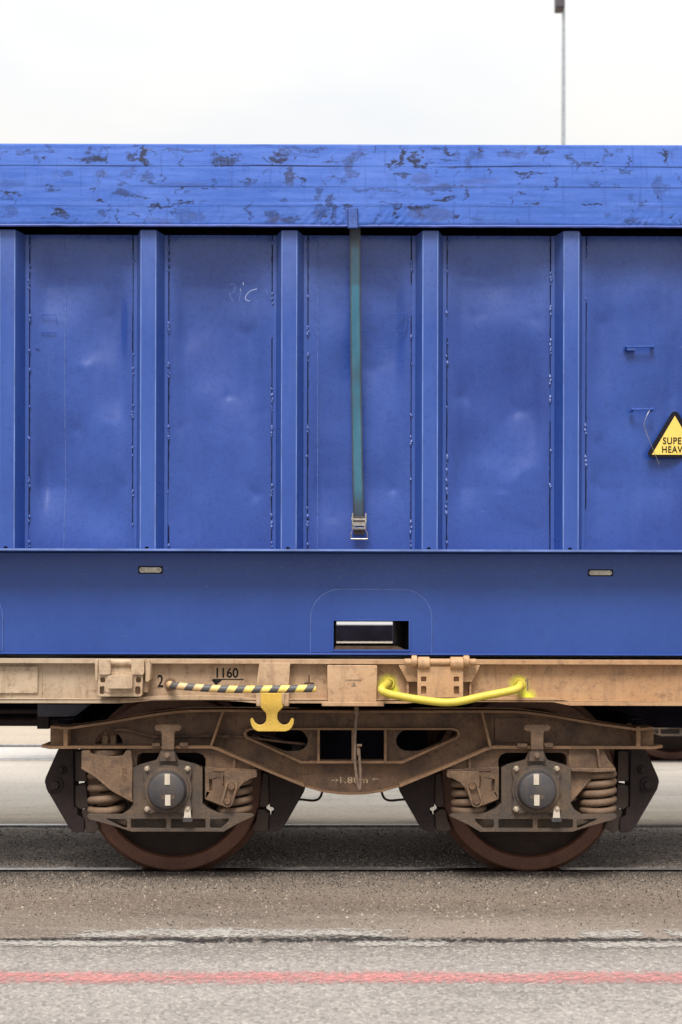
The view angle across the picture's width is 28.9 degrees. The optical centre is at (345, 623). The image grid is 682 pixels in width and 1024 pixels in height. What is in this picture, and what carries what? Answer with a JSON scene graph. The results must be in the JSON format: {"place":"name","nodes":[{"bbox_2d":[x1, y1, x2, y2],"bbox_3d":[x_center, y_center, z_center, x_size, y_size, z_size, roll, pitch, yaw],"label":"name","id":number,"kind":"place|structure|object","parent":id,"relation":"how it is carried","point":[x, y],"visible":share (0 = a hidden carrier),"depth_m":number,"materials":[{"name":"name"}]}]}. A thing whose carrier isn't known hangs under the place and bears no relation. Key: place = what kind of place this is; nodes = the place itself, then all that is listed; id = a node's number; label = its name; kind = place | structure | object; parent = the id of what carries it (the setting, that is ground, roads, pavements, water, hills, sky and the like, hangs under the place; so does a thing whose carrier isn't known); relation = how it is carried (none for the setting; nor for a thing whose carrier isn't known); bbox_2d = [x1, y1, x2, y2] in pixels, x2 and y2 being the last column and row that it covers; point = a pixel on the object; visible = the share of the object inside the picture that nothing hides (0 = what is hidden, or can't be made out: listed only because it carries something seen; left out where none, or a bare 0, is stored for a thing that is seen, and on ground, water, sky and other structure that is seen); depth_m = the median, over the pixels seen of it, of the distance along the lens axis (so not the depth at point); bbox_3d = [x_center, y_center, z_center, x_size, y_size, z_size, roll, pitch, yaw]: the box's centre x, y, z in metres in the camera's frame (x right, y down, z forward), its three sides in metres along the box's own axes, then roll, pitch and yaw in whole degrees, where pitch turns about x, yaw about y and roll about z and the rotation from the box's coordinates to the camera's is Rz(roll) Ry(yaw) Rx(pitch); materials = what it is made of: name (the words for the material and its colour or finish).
{"place":"outdoors","nodes":[
{"label":"outdoors","id":0,"kind":"place"},
{"bbox_2d":[0,642,392,743],"bbox_3d":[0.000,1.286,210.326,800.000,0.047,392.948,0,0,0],"label":"yard pavement","id":1,"kind":"structure","parent":0,"point":[21,735],"depth_m":15.13,"materials":[{"name":"concrete"}]},
{"bbox_2d":[554,0,564,144],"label":"lamp mast","id":2,"kind":"object","parent":1,"relation":"on","point":[559,6],"visible":0.27,"depth_m":44.95,"materials":[{"name":"grey metal"}]},
{"bbox_2d":[0,747,613,758],"bbox_3d":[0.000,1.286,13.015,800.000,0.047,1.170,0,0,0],"label":"yard pavement","id":3,"kind":"structure","parent":0,"point":[24,753],"depth_m":12.91,"materials":[{"name":"grey concrete"}]},
{"bbox_2d":[646,728,681,759],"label":"bogie","id":4,"kind":"object","parent":3,"relation":"on","point":[669,740],"visible":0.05,"depth_m":12.23,"materials":[{"name":"metal"}]},
{"bbox_2d":[335,646,404,649],"bbox_3d":[2.177,0.364,13.008,10.906,0.391,2.425,0,0,0],"label":"flat wagon","id":5,"kind":"object","parent":4,"relation":"on","point":[367,648],"depth_m":11.84,"materials":[{"name":"paint"}]},
{"bbox_2d":[337,625,392,641],"bbox_3d":[0.750,0.084,13.060,6.500,0.152,2.120,0,0,0],"label":"flat rack","id":6,"kind":"object","parent":5,"relation":"on","point":[364,633],"depth_m":12.00,"materials":[{"name":"black metal"}]},
{"bbox_2d":[0,938,681,1023],"bbox_3d":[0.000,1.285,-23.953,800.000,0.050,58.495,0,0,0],"label":"road","id":7,"kind":"structure","parent":0,"point":[363,993],"depth_m":4.61,"materials":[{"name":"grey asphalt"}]},
{"bbox_2d":[0,940,184,946],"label":"road marking","id":8,"kind":"object","parent":7,"relation":"on","point":[82,942],"visible":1,"depth_m":5.20,"materials":[{"name":"white paint"}]},
{"bbox_2d":[261,935,385,941],"bbox_3d":[-0.081,1.259,5.308,0.556,0.001,0.154,0,0,0],"label":"road marking","id":9,"kind":"object","parent":7,"relation":"on","point":[316,937],"visible":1,"depth_m":5.32,"materials":[{"name":"white paint"}]},
{"bbox_2d":[0,971,681,983],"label":"road marking","id":10,"kind":"object","parent":7,"relation":"on","point":[398,975],"visible":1,"depth_m":4.71,"materials":[{"name":"red paint"}]},
{"bbox_2d":[0,936,681,942],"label":"joint sealant","id":11,"kind":"object","parent":7,"relation":"on","point":[203,940],"visible":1,"depth_m":5.27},
{"bbox_2d":[354,940,447,946],"bbox_3d":[0.219,1.256,5.202,0.408,0.001,0.142,0,0,0],"label":"road marking","id":12,"kind":"object","parent":7,"relation":"on","point":[396,943],"visible":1,"depth_m":5.20,"materials":[{"name":"white paint"}]},
{"bbox_2d":[577,941,681,948],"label":"road marking","id":13,"kind":"object","parent":7,"relation":"on","point":[633,943],"visible":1,"depth_m":5.19,"materials":[{"name":"white paint"}]},
{"bbox_2d":[0,870,681,938],"bbox_3d":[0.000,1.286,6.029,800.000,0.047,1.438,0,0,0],"label":"track pavement","id":14,"kind":"structure","parent":0,"point":[186,915],"depth_m":5.94,"materials":[{"name":"grey gravel"}]},
{"bbox_2d":[63,927,400,938],"bbox_3d":[-0.430,1.259,5.396,1.477,0.001,0.251,0,0,0],"label":"road marking","id":15,"kind":"object","parent":14,"relation":"on","point":[204,932],"visible":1,"depth_m":5.38,"materials":[{"name":"white paint"}]},
{"bbox_2d":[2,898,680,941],"bbox_3d":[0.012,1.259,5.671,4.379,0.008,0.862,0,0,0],"label":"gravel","id":16,"kind":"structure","parent":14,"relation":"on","point":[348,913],"depth_m":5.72,"materials":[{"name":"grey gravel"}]},
{"bbox_2d":[575,929,645,939],"bbox_3d":[1.077,1.259,5.375,0.303,0.001,0.241,0,0,0],"label":"road marking","id":17,"kind":"object","parent":14,"relation":"on","point":[630,932],"visible":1,"depth_m":5.38,"materials":[{"name":"white paint"}]},
{"bbox_2d":[657,928,681,937],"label":"road marking","id":18,"kind":"object","parent":14,"relation":"on","point":[675,933],"visible":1,"depth_m":5.40,"materials":[{"name":"white paint"}]},
{"bbox_2d":[0,826,681,867],"bbox_3d":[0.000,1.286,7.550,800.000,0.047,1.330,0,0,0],"label":"track pavement","id":19,"kind":"structure","parent":0,"point":[422,839],"depth_m":7.38,"materials":[{"name":"grey gravel"}]},
{"bbox_2d":[41,700,662,870],"bbox_3d":[0.034,0.808,7.514,3.100,0.964,2.301,0,0,0],"label":"bogie","id":20,"kind":"object","parent":19,"relation":"on","point":[174,785],"visible":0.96,"depth_m":6.54,"materials":[{"name":"metal"}]},
{"bbox_2d":[0,654,681,731],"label":"flat wagon","id":21,"kind":"object","parent":20,"relation":"on","point":[43,691],"visible":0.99,"depth_m":6.34,"materials":[{"name":"paint"}]},
{"bbox_2d":[0,226,681,655],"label":"freight container","id":22,"kind":"object","parent":21,"relation":"on","point":[174,440],"visible":1,"depth_m":6.43,"materials":[{"name":"metal"}]},
{"bbox_2d":[0,144,681,228],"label":"tarpaulin","id":23,"kind":"object","parent":22,"relation":"on","point":[352,186],"visible":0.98,"depth_m":6.31,"materials":[{"name":"fabric"}]},
{"bbox_2d":[350,227,367,539],"bbox_3d":[0.065,-1.153,6.349,0.092,1.498,0.062,0,0,0],"label":"ratchet strap","id":24,"kind":"object","parent":23,"relation":"hanging from","point":[358,518],"visible":1,"depth_m":6.35,"materials":[{"name":"fabric"}]},
{"bbox_2d":[644,412,658,462],"bbox_3d":[1.479,-0.902,6.391,0.079,0.261,0.014,0,0,-18],"label":"wire","id":25,"kind":"object","parent":22,"relation":"hanging from","point":[648,438],"visible":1,"depth_m":6.38,"materials":[{"name":"metal"}]},
{"bbox_2d":[0,760,681,823],"bbox_3d":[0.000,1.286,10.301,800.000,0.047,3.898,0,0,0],"label":"yard pavement","id":26,"kind":"structure","parent":0,"point":[25,797],"depth_m":9.26,"materials":[{"name":"concrete"}]},
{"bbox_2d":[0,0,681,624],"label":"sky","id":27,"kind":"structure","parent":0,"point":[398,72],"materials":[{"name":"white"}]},
{"label":"ground","id":28,"kind":"structure","parent":0,"visible":0},
{"bbox_2d":[0,744,41,746],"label":"rail","id":29,"kind":"object","parent":28,"relation":"on","point":[20,745],"depth_m":13.76,"materials":[{"name":"metal"}]},
{"bbox_2d":[0,868,681,871],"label":"rail","id":30,"kind":"object","parent":28,"relation":"on","point":[341,869],"visible":0.38,"depth_m":6.78,"materials":[{"name":"metal"}]},
{"bbox_2d":[0,824,681,827],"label":"rail","id":31,"kind":"object","parent":28,"relation":"on","point":[320,825],"visible":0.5,"depth_m":8.27,"materials":[{"name":"metal"}]},
{"bbox_2d":[0,759,681,759],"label":"rail","id":32,"kind":"object","parent":28,"relation":"on","point":[53,759],"depth_m":12.28,"materials":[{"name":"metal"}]}
]}

